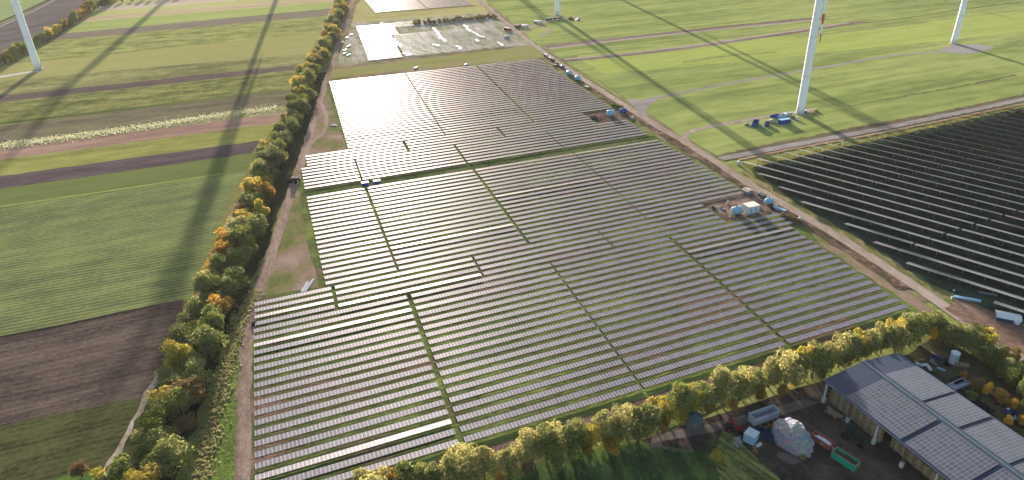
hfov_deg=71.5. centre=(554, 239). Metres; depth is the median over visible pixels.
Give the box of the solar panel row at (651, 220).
[599,208,709,232]
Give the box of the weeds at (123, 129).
[0,105,277,149]
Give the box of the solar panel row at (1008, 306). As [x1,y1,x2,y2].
[994,300,1023,312]
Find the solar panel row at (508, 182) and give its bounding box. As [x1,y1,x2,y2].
[487,168,589,186]
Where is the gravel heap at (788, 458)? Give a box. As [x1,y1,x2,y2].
[777,452,801,463]
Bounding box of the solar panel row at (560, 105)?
[523,100,599,110]
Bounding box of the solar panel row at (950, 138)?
[898,127,998,151]
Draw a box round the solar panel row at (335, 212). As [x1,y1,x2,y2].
[311,205,370,217]
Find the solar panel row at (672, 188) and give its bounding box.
[624,178,724,198]
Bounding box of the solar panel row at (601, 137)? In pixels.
[561,131,644,144]
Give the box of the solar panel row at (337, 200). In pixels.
[308,195,366,205]
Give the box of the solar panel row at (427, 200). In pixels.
[376,189,487,210]
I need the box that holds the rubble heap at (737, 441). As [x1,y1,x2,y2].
[732,436,741,446]
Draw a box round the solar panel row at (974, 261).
[914,243,1023,280]
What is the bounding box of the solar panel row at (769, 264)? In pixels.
[715,249,827,278]
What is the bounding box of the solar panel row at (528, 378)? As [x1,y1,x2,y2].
[449,351,617,401]
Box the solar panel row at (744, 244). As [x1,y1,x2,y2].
[692,231,800,257]
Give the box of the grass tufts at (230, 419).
[209,319,254,478]
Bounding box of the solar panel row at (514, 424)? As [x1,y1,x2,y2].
[463,384,642,441]
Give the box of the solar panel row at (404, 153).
[356,146,453,161]
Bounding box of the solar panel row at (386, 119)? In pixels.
[342,113,430,125]
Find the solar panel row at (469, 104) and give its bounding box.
[429,99,509,109]
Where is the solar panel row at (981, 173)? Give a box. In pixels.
[940,164,1023,183]
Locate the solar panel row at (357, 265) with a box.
[323,257,392,273]
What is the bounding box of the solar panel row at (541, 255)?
[480,240,607,269]
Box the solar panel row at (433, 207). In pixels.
[379,196,492,218]
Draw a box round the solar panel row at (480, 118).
[439,112,522,124]
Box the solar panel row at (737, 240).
[688,227,793,252]
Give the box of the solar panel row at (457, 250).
[396,236,522,263]
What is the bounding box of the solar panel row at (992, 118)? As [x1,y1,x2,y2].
[963,113,1023,125]
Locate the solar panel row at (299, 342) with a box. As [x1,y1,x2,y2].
[254,314,413,354]
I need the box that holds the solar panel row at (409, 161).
[359,153,459,169]
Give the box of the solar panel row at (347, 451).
[255,419,451,479]
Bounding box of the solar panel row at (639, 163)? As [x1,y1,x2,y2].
[594,155,685,171]
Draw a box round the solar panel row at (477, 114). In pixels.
[436,108,518,119]
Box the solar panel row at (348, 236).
[316,230,380,243]
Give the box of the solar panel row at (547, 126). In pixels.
[503,120,592,133]
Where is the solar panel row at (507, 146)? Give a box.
[462,139,553,153]
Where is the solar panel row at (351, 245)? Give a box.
[318,238,384,252]
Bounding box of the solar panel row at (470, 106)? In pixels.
[431,101,510,111]
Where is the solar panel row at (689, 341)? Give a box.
[623,320,762,362]
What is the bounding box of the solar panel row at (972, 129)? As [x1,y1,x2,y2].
[931,120,1023,138]
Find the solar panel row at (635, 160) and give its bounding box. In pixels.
[590,152,680,168]
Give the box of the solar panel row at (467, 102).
[428,97,507,107]
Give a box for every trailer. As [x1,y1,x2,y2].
[748,404,779,427]
[757,426,774,444]
[947,378,969,391]
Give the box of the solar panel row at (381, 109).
[339,103,423,114]
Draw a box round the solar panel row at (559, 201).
[506,190,615,211]
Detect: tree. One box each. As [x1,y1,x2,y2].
[0,53,7,63]
[2,50,14,61]
[7,44,19,59]
[12,41,27,53]
[12,42,22,54]
[32,34,41,44]
[32,39,39,46]
[34,31,46,41]
[44,27,53,38]
[52,24,59,32]
[55,24,62,32]
[59,18,67,29]
[68,12,77,21]
[69,18,74,26]
[77,8,87,16]
[78,4,88,13]
[78,9,84,19]
[82,1,92,13]
[84,0,95,11]
[97,0,105,7]
[102,453,135,479]
[121,462,161,479]
[130,405,166,444]
[130,423,160,448]
[132,442,153,461]
[135,423,182,460]
[139,452,167,479]
[145,385,170,404]
[147,397,176,421]
[147,433,194,477]
[154,363,180,387]
[157,322,197,353]
[159,373,182,392]
[162,339,195,368]
[166,386,191,415]
[167,374,206,406]
[172,411,198,431]
[176,313,190,327]
[179,358,215,387]
[180,351,205,372]
[180,356,203,369]
[181,296,212,319]
[183,320,197,337]
[187,322,230,360]
[190,272,223,294]
[193,317,224,337]
[196,311,225,328]
[199,292,213,303]
[199,303,222,320]
[200,265,222,276]
[202,268,220,289]
[205,248,224,265]
[205,253,231,273]
[207,294,234,314]
[209,291,232,303]
[213,227,237,246]
[214,239,235,255]
[214,265,250,289]
[218,275,242,295]
[224,215,247,230]
[224,247,248,267]
[228,224,252,246]
[228,266,244,278]
[232,201,253,216]
[234,192,253,204]
[234,208,249,217]
[238,239,258,257]
[238,245,253,260]
[239,176,261,192]
[244,194,256,204]
[244,214,267,237]
[246,233,256,243]
[248,159,270,176]
[250,150,270,162]
[250,198,269,216]
[250,212,266,226]
[252,191,268,205]
[253,168,265,180]
[254,146,268,155]
[254,181,275,202]
[258,138,273,146]
[260,168,277,181]
[261,173,273,183]
[263,144,288,166]
[266,161,280,173]
[268,131,278,142]
[268,154,286,165]
[268,163,275,171]
[269,138,285,151]
[271,121,287,132]
[274,137,288,147]
[276,131,292,143]
[278,113,286,123]
[284,92,296,101]
[284,116,301,134]
[285,100,296,108]
[286,108,296,114]
[289,75,305,84]
[290,97,308,108]
[291,64,303,76]
[291,81,305,90]
[291,114,303,123]
[292,84,305,94]
[294,110,303,118]
[295,93,308,100]
[296,102,310,116]
[301,61,309,68]
[302,67,316,82]
[303,55,317,63]
[304,87,317,99]
[308,81,314,88]
[309,64,321,75]
[312,55,321,63]
[316,38,324,46]
[318,50,331,58]
[321,37,331,47]
[323,43,330,50]
[328,33,335,41]
[331,25,341,34]
[332,18,340,26]
[334,10,344,19]
[341,2,349,10]
[352,467,374,479]
[359,465,389,479]
[380,466,397,479]
[392,459,415,479]
[410,461,426,479]
[421,461,442,479]
[436,450,458,479]
[439,442,477,479]
[458,448,487,479]
[472,445,493,474]
[482,448,507,478]
[502,447,518,475]
[508,438,539,469]
[518,427,545,461]
[533,422,562,462]
[537,419,572,460]
[554,419,587,461]
[570,417,589,450]
[582,423,603,446]
[591,409,616,442]
[608,415,625,442]
[610,402,646,441]
[627,402,662,437]
[630,404,639,422]
[646,396,666,424]
[656,395,678,421]
[665,381,693,414]
[676,384,696,413]
[686,383,706,411]
[689,380,716,410]
[705,376,726,406]
[709,364,739,406]
[726,370,749,398]
[729,369,759,399]
[734,365,762,395]
[749,366,768,392]
[761,356,781,386]
[769,362,782,382]
[774,346,808,385]
[789,345,815,366]
[790,353,810,379]
[802,339,831,378]
[810,344,834,374]
[822,341,842,365]
[831,330,862,364]
[834,344,852,367]
[841,330,871,363]
[853,327,873,358]
[861,329,882,353]
[870,321,887,352]
[874,324,897,352]
[884,316,909,341]
[891,322,912,352]
[900,311,927,347]
[914,311,936,336]
[916,313,936,335]
[926,309,945,333]
[929,326,938,339]
[935,318,951,334]
[938,325,951,343]
[945,322,963,346]
[952,320,964,326]
[952,323,978,351]
[963,330,989,355]
[971,321,990,336]
[976,340,1003,361]
[980,327,1000,345]
[981,348,1007,369]
[995,357,1021,378]
[999,345,1011,354]
[1003,346,1021,365]
[1004,363,1023,386]
[1016,377,1023,397]
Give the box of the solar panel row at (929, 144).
[874,132,976,157]
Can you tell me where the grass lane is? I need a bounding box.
[302,135,656,196]
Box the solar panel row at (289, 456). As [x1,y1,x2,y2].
[255,409,448,468]
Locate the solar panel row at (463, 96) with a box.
[424,92,501,101]
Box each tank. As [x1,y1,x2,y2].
[606,109,614,116]
[619,108,626,113]
[685,411,702,428]
[731,206,741,215]
[764,197,773,204]
[1002,407,1012,416]
[1013,319,1020,325]
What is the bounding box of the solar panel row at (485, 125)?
[444,119,529,131]
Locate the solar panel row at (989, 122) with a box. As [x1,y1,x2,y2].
[952,115,1022,131]
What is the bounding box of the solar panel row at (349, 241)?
[317,234,382,247]
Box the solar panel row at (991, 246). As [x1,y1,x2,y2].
[946,233,1023,256]
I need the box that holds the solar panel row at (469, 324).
[425,297,576,336]
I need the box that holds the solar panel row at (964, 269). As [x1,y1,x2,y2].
[898,249,1023,288]
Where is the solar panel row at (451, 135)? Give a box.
[405,128,496,142]
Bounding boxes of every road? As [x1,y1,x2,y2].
[477,0,1023,360]
[717,97,1023,160]
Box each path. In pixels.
[0,70,38,77]
[104,0,336,469]
[512,24,551,36]
[519,16,579,32]
[627,95,669,121]
[643,51,944,99]
[650,393,830,447]
[654,442,693,452]
[682,133,709,154]
[686,111,795,132]
[796,108,818,115]
[941,44,993,53]
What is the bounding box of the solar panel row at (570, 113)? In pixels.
[531,107,611,119]
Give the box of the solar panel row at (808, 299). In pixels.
[755,280,873,315]
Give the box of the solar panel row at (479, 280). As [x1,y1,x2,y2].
[411,263,551,296]
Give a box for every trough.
[773,206,785,211]
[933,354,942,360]
[954,295,980,302]
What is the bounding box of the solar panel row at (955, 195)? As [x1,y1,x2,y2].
[888,178,1015,213]
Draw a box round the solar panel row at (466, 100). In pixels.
[427,95,505,105]
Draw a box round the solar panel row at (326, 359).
[254,335,421,378]
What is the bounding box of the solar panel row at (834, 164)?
[785,152,887,177]
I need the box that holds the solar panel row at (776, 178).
[757,173,831,195]
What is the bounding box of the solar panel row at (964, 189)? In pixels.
[903,174,1023,204]
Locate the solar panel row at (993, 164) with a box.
[966,158,1022,171]
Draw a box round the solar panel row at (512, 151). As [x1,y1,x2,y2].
[466,144,559,159]
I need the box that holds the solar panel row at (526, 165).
[477,156,576,173]
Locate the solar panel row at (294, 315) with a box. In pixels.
[255,305,334,325]
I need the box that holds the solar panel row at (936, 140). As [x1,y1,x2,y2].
[886,130,987,152]
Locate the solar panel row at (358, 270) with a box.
[324,262,394,278]
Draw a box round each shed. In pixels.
[741,187,753,194]
[743,427,759,445]
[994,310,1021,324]
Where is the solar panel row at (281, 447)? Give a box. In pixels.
[255,399,444,457]
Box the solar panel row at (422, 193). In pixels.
[373,182,482,202]
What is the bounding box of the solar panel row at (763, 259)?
[710,244,820,273]
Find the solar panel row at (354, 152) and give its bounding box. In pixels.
[306,144,403,159]
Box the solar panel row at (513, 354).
[440,329,600,375]
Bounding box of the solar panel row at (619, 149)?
[578,142,663,156]
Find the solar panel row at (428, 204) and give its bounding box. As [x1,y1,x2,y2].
[377,193,489,213]
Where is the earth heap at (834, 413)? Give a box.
[824,406,844,420]
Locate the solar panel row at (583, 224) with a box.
[525,212,640,237]
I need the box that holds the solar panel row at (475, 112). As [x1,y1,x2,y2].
[434,106,516,117]
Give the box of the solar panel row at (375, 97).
[335,92,416,102]
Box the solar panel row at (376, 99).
[336,94,417,104]
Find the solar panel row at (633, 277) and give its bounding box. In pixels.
[572,261,696,293]
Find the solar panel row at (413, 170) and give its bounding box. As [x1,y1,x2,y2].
[362,162,465,179]
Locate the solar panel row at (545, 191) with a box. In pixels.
[498,180,604,200]
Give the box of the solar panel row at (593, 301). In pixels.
[581,272,708,305]
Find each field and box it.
[0,0,45,23]
[0,0,100,65]
[0,32,320,80]
[0,53,307,95]
[0,65,295,101]
[0,70,296,125]
[0,90,292,142]
[0,106,286,148]
[0,113,280,159]
[0,123,273,175]
[0,140,267,188]
[0,153,256,205]
[0,171,246,335]
[0,295,202,426]
[0,393,157,479]
[2,16,326,65]
[48,9,329,40]
[61,1,332,33]
[77,0,332,22]
[86,0,277,16]
[93,0,234,11]
[106,0,165,5]
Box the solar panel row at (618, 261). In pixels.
[560,247,679,275]
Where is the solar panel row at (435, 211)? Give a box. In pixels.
[380,200,495,222]
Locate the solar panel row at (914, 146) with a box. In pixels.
[863,135,963,160]
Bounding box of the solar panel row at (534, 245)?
[474,231,598,258]
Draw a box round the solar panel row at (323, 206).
[309,198,368,209]
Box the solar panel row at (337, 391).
[254,365,432,415]
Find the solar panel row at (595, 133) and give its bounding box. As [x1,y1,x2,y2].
[555,126,636,139]
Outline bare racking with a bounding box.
[387,16,516,56]
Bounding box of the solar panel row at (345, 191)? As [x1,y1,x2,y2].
[307,188,364,198]
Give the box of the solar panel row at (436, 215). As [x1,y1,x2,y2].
[382,203,497,226]
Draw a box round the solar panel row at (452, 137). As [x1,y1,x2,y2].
[407,131,499,144]
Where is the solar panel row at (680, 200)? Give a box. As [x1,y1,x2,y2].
[637,188,739,209]
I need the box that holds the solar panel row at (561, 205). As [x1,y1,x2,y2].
[509,194,619,215]
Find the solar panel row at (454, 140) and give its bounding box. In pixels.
[408,133,500,147]
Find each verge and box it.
[54,471,95,479]
[163,0,350,479]
[176,40,316,330]
[202,313,240,479]
[538,47,745,186]
[714,93,1023,156]
[739,103,1023,159]
[742,171,955,304]
[764,198,910,289]
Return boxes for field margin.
[0,89,282,124]
[0,173,220,206]
[0,305,154,336]
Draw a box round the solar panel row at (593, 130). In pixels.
[552,124,634,137]
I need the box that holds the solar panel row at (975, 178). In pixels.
[929,168,1023,190]
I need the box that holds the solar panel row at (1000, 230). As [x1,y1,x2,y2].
[976,224,1023,238]
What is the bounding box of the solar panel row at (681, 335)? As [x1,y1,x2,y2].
[617,313,754,354]
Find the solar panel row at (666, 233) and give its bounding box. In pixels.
[612,220,725,246]
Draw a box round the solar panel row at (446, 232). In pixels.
[389,219,509,244]
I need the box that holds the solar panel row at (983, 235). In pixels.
[961,229,1023,246]
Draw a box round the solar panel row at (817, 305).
[763,286,882,321]
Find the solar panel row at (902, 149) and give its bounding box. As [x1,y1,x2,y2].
[850,138,951,163]
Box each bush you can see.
[68,459,89,477]
[89,466,105,479]
[494,470,508,479]
[521,461,532,473]
[550,454,565,472]
[579,440,592,455]
[603,436,621,455]
[632,425,641,441]
[658,413,669,432]
[677,410,688,424]
[702,402,716,414]
[708,439,716,446]
[708,448,727,464]
[725,398,738,410]
[754,384,766,399]
[776,383,789,398]
[800,454,805,459]
[816,370,825,379]
[958,371,968,378]
[965,390,978,400]
[971,377,986,390]
[982,382,993,394]
[992,387,1009,404]
[1003,398,1020,409]
[1003,415,1012,424]
[1016,415,1023,425]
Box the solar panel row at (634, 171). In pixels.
[601,160,694,177]
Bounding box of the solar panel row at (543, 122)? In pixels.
[499,115,586,128]
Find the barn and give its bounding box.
[821,352,1023,479]
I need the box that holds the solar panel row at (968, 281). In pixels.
[906,262,1023,299]
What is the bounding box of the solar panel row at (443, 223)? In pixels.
[385,211,503,235]
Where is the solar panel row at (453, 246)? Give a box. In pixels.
[394,232,519,258]
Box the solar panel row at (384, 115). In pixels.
[340,109,427,121]
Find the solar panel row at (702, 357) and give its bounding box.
[635,334,777,378]
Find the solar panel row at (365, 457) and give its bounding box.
[281,428,455,479]
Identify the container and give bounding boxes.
[757,192,765,197]
[778,118,790,124]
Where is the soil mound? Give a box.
[807,111,818,114]
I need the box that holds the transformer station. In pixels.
[742,201,759,213]
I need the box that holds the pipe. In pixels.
[915,362,932,370]
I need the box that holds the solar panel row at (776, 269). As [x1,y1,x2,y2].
[722,254,834,284]
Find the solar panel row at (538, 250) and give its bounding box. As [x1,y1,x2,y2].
[477,235,603,263]
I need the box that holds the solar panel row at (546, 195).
[501,183,607,204]
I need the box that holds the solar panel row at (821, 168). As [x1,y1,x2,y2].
[770,155,873,182]
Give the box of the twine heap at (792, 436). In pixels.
[771,417,814,457]
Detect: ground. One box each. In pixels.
[12,0,1023,434]
[245,58,920,479]
[262,0,933,314]
[335,13,529,65]
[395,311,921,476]
[584,109,629,122]
[705,191,780,221]
[742,106,1023,324]
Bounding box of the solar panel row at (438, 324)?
[423,291,571,329]
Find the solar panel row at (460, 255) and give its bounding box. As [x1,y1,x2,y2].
[398,241,526,269]
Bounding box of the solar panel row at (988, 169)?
[953,161,1022,177]
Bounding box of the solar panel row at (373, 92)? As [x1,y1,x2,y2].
[334,87,413,97]
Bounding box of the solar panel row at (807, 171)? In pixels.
[756,158,859,185]
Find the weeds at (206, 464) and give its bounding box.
[190,289,264,479]
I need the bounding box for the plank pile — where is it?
[914,294,927,301]
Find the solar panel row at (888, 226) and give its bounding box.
[802,201,930,239]
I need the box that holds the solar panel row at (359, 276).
[325,267,396,284]
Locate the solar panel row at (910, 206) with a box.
[844,189,973,226]
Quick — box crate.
[955,362,969,368]
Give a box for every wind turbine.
[11,0,44,69]
[554,0,560,15]
[795,0,826,114]
[950,0,967,43]
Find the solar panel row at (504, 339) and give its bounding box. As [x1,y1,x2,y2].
[434,316,590,359]
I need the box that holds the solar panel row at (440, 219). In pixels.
[384,207,500,230]
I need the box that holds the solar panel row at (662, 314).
[601,294,733,332]
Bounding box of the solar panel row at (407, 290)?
[338,273,480,306]
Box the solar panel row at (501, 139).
[456,132,546,145]
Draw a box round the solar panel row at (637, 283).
[577,267,702,299]
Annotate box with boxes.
[361,181,368,185]
[373,179,380,183]
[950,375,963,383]
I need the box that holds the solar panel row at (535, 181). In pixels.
[490,171,593,189]
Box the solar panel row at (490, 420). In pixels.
[459,375,635,431]
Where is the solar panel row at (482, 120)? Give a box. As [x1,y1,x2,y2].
[440,114,524,126]
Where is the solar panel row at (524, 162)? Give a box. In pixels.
[475,153,574,170]
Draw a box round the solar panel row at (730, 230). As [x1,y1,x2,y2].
[677,217,787,243]
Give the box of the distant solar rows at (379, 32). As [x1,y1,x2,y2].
[301,0,1023,249]
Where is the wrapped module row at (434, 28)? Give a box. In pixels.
[432,27,444,41]
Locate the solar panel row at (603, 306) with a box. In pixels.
[586,277,714,311]
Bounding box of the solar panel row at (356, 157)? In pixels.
[307,150,406,165]
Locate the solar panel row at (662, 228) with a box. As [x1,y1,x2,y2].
[607,216,720,241]
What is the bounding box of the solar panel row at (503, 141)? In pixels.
[458,134,548,148]
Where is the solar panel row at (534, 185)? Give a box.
[492,174,596,193]
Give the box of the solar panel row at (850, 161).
[798,149,900,176]
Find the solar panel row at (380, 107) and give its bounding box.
[338,101,422,112]
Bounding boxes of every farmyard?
[641,355,1007,479]
[907,336,1023,436]
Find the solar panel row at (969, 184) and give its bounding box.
[915,171,1023,197]
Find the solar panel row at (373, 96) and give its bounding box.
[334,91,415,101]
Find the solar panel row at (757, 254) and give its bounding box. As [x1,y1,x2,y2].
[704,240,813,267]
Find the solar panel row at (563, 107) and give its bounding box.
[525,101,601,112]
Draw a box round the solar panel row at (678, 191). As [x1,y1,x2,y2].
[628,181,730,201]
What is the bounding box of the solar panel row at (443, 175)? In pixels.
[367,170,472,188]
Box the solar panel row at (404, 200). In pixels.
[374,186,484,206]
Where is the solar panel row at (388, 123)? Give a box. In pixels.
[343,117,432,130]
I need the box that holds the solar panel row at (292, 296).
[255,287,331,305]
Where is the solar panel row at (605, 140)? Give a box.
[563,133,646,147]
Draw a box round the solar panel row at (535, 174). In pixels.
[485,165,586,183]
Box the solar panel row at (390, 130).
[345,124,437,137]
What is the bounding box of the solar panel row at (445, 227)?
[387,215,506,239]
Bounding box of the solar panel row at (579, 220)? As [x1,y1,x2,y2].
[522,208,636,232]
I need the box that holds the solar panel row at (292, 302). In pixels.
[255,293,332,311]
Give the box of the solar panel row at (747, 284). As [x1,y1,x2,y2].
[728,259,842,290]
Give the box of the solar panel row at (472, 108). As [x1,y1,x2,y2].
[432,102,512,113]
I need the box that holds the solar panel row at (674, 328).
[611,307,747,346]
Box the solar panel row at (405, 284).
[337,267,477,300]
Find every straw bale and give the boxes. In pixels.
[920,461,928,469]
[926,471,934,479]
[927,467,935,476]
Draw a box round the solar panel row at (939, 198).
[875,182,1001,215]
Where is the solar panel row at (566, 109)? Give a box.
[527,103,606,114]
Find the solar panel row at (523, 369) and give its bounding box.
[446,344,611,392]
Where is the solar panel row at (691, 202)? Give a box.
[641,191,744,213]
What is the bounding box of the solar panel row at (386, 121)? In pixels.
[342,115,431,128]
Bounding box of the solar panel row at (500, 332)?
[431,309,585,351]
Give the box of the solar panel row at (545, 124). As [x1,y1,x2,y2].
[501,118,590,130]
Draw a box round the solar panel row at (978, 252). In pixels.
[930,238,1023,267]
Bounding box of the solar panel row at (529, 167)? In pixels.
[479,159,579,176]
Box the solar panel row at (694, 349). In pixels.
[628,327,769,370]
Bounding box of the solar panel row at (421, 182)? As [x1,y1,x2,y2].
[368,173,474,191]
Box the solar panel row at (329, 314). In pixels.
[254,295,407,332]
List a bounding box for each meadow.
[329,45,550,78]
[352,0,492,21]
[487,0,1023,154]
[492,441,719,479]
[577,12,1023,73]
[715,430,779,479]
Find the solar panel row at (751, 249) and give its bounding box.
[698,235,806,262]
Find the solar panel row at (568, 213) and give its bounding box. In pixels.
[515,201,628,224]
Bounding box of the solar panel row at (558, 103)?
[521,98,597,108]
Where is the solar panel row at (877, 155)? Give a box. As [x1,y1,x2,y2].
[824,143,927,169]
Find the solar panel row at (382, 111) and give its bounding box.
[339,105,424,116]
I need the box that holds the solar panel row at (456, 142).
[410,135,503,150]
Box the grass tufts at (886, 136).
[754,106,1021,165]
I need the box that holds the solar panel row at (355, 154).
[306,147,404,162]
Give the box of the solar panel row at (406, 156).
[357,148,455,164]
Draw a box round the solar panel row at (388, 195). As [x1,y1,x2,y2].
[371,179,479,198]
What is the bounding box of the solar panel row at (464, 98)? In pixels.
[425,93,503,103]
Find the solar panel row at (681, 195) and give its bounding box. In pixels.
[632,184,735,205]
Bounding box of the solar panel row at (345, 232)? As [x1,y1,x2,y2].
[315,225,378,238]
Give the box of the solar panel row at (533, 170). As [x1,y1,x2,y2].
[483,162,583,179]
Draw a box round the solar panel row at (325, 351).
[254,327,418,370]
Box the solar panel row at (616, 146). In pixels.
[574,140,658,153]
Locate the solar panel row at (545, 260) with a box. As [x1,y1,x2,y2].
[483,244,612,274]
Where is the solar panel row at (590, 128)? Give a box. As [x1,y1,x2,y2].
[550,122,631,134]
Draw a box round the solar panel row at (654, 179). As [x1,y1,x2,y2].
[612,169,708,187]
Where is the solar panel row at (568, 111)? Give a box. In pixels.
[529,105,608,116]
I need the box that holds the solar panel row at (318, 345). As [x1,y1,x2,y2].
[254,321,416,362]
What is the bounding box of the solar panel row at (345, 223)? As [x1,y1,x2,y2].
[313,217,375,229]
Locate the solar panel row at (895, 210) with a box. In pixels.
[830,193,959,231]
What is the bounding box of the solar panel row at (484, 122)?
[442,116,526,128]
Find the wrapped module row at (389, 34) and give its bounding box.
[380,23,401,47]
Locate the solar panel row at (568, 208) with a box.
[512,197,623,219]
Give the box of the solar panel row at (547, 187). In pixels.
[495,177,599,196]
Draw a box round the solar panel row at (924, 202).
[860,185,988,219]
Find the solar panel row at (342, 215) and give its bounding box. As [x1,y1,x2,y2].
[312,209,372,221]
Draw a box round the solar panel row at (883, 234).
[845,223,913,244]
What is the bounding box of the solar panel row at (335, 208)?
[310,202,369,213]
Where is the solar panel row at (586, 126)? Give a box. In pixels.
[547,120,628,132]
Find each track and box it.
[0,0,49,22]
[0,0,54,26]
[233,0,354,479]
[302,101,328,159]
[544,17,825,48]
[549,20,811,48]
[561,21,866,61]
[564,22,846,59]
[682,52,775,62]
[793,22,928,36]
[799,390,886,432]
[849,74,1016,106]
[867,1,1023,22]
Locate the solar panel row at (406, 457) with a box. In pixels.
[322,439,458,479]
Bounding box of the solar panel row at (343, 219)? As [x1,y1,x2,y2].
[313,213,374,225]
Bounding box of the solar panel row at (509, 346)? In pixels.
[436,323,595,367]
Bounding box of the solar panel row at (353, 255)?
[321,247,388,262]
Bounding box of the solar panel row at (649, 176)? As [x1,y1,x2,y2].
[609,166,704,184]
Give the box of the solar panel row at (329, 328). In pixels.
[254,308,411,346]
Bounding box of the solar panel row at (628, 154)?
[584,147,671,162]
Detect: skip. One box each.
[752,119,758,127]
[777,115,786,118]
[811,430,834,450]
[830,446,860,471]
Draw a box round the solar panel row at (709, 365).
[641,341,785,387]
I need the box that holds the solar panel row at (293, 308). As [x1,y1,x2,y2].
[255,299,333,318]
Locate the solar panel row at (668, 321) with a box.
[606,301,740,339]
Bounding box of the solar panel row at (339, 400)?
[254,373,435,425]
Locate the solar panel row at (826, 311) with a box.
[770,291,891,328]
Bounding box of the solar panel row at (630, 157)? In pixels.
[587,149,675,165]
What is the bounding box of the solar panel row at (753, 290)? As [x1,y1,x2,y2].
[734,264,850,296]
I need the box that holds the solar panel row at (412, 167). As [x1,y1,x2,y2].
[361,159,463,175]
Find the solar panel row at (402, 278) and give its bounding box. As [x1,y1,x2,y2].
[336,262,475,294]
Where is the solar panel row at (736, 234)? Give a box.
[682,221,793,247]
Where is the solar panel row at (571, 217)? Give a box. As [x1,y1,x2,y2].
[519,204,632,228]
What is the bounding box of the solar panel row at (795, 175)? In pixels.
[741,161,845,191]
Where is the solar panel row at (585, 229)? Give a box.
[529,216,645,241]
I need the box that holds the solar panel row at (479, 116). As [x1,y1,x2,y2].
[437,110,520,122]
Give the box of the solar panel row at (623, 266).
[564,251,685,281]
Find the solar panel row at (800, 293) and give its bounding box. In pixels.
[748,274,865,308]
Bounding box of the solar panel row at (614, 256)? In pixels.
[556,242,674,270]
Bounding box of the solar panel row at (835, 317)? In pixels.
[777,298,899,335]
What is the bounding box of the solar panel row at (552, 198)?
[504,187,611,207]
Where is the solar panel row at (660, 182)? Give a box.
[616,172,713,190]
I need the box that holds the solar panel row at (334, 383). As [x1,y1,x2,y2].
[254,357,429,405]
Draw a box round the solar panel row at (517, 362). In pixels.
[443,337,606,384]
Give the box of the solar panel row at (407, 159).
[358,151,457,167]
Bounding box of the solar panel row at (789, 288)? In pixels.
[741,269,857,302]
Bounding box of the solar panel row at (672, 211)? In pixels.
[646,204,703,217]
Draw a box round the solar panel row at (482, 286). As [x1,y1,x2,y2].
[413,269,555,302]
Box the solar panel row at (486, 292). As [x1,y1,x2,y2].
[415,274,559,309]
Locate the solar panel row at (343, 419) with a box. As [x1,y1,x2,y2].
[254,390,441,446]
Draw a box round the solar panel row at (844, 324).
[786,304,908,342]
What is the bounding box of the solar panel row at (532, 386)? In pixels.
[452,359,622,411]
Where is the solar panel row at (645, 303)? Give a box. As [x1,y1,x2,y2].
[591,283,720,318]
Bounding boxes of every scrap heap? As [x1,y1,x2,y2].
[942,358,949,366]
[960,388,979,399]
[971,400,995,416]
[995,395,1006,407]
[1011,408,1017,416]
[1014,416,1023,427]
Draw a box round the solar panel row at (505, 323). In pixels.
[428,303,581,343]
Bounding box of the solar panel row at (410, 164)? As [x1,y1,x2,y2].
[360,156,461,172]
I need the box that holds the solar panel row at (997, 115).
[972,110,1021,120]
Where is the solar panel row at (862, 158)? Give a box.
[811,146,914,173]
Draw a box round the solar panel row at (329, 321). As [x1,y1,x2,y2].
[254,302,409,339]
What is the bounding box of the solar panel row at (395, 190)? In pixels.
[370,176,477,195]
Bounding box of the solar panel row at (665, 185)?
[620,175,718,194]
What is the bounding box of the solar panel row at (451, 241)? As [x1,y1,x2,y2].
[393,227,516,253]
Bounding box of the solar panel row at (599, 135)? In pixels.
[558,128,641,141]
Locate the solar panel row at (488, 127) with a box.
[445,121,532,133]
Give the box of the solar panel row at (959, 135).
[909,125,1009,148]
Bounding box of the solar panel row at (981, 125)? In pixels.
[942,117,1023,133]
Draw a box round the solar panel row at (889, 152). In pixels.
[836,140,938,165]
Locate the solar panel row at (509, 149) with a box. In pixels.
[464,141,557,156]
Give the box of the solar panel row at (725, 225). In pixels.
[671,213,780,238]
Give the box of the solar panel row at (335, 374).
[254,349,426,396]
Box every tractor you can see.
[290,176,300,183]
[725,418,743,434]
[841,422,868,448]
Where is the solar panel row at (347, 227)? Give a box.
[314,221,377,234]
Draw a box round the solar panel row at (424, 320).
[420,285,567,322]
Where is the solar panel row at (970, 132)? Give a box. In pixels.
[920,122,1019,145]
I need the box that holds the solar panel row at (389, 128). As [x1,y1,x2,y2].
[344,122,436,135]
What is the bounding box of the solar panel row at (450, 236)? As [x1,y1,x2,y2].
[391,223,512,248]
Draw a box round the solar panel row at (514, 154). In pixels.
[467,146,562,162]
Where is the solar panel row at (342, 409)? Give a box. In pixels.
[254,382,438,435]
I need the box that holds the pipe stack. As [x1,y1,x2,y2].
[304,279,314,291]
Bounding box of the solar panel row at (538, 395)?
[456,367,629,421]
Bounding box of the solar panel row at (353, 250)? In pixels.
[319,243,386,257]
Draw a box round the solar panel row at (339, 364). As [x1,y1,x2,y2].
[254,342,423,387]
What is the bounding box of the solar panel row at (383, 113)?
[340,107,426,118]
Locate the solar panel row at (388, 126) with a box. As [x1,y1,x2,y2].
[344,120,434,132]
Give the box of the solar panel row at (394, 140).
[348,133,443,147]
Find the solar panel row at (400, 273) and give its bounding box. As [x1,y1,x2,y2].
[335,257,472,288]
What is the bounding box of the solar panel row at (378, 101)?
[336,96,419,106]
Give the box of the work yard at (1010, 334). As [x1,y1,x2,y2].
[945,299,1023,352]
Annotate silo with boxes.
[948,350,960,364]
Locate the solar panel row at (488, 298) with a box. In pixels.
[418,279,563,315]
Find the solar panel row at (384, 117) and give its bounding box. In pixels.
[341,111,428,123]

